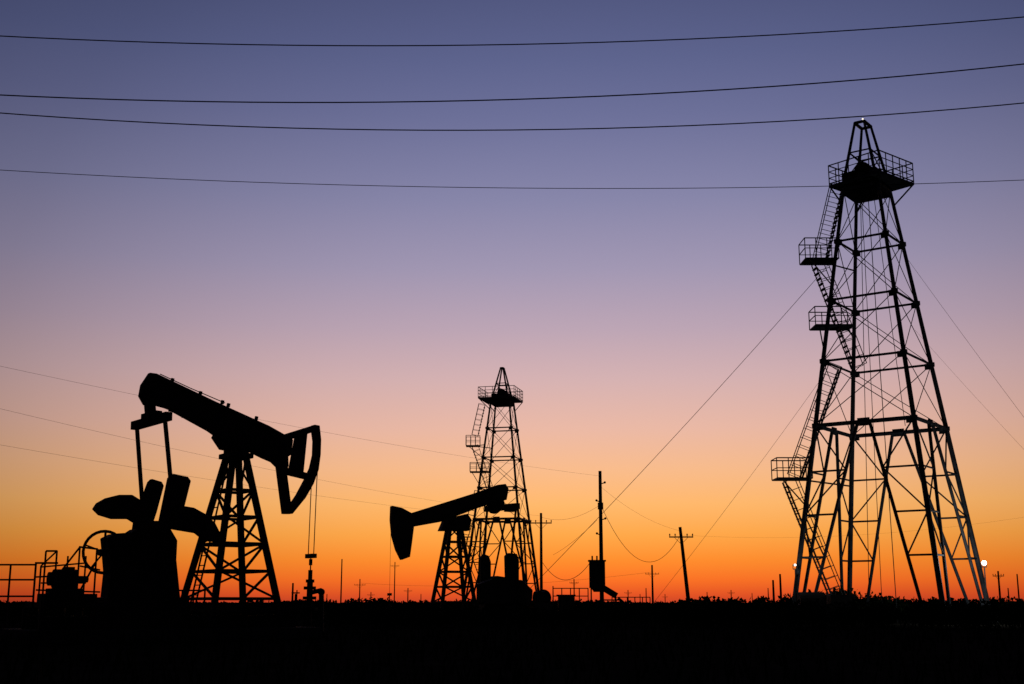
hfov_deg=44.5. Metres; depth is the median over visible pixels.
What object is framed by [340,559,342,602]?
utility pole
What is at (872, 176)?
oil derrick
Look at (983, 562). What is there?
flood light
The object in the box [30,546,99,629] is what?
safety railing
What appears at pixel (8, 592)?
pipe fence
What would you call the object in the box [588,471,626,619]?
utility pole
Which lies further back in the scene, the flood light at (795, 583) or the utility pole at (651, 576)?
the utility pole at (651, 576)
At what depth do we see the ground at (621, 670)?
23.98 m
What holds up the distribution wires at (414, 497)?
attached to the utility pole at (596, 575)
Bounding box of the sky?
[0,0,1023,602]
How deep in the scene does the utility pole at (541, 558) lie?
110.54 m
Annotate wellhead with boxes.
[289,570,324,632]
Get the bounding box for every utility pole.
[291,583,293,601]
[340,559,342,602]
[394,565,394,600]
[530,513,551,589]
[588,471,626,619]
[648,565,653,603]
[669,527,692,599]
[772,580,774,600]
[779,574,781,599]
[995,571,1003,597]
[1016,574,1019,599]
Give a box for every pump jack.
[0,373,321,643]
[387,484,560,622]
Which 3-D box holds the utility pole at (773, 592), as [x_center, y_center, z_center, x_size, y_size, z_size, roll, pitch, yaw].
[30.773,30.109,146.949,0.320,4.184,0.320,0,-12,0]
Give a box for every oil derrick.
[463,367,539,604]
[771,118,998,624]
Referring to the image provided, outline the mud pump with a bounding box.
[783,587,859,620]
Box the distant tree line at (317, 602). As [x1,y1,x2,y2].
[0,599,927,605]
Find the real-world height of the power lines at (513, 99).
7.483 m
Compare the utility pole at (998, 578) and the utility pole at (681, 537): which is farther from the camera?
the utility pole at (998, 578)
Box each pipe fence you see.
[0,564,36,628]
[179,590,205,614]
[552,588,588,610]
[612,597,650,605]
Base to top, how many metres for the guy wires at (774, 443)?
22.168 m
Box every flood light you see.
[793,564,797,623]
[981,560,989,623]
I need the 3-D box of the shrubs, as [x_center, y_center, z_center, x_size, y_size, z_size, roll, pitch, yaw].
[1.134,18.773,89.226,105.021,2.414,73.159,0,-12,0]
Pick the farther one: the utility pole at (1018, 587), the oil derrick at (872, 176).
the utility pole at (1018, 587)
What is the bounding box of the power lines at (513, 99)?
[0,16,1023,188]
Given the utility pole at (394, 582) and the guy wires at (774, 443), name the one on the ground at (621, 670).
the utility pole at (394, 582)
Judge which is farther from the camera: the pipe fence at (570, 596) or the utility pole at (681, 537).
the utility pole at (681, 537)
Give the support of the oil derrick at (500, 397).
on the ground at (621, 670)
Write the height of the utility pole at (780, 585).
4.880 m
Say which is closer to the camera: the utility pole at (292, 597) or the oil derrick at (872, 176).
the oil derrick at (872, 176)
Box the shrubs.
[0,584,1023,628]
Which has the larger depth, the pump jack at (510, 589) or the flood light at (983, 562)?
the pump jack at (510, 589)
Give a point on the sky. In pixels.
(381, 313)
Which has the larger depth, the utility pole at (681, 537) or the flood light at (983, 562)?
the utility pole at (681, 537)
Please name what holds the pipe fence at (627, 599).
on the ground at (621, 670)
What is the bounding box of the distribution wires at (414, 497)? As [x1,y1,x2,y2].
[1,366,1021,585]
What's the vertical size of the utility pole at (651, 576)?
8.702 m
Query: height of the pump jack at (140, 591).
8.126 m
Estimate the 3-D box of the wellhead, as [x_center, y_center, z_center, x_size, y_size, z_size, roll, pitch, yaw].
[-6.708,8.486,40.625,1.350,2.121,0.520,8,-14,-34]
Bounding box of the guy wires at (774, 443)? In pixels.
[510,243,1023,608]
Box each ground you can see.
[0,605,1023,683]

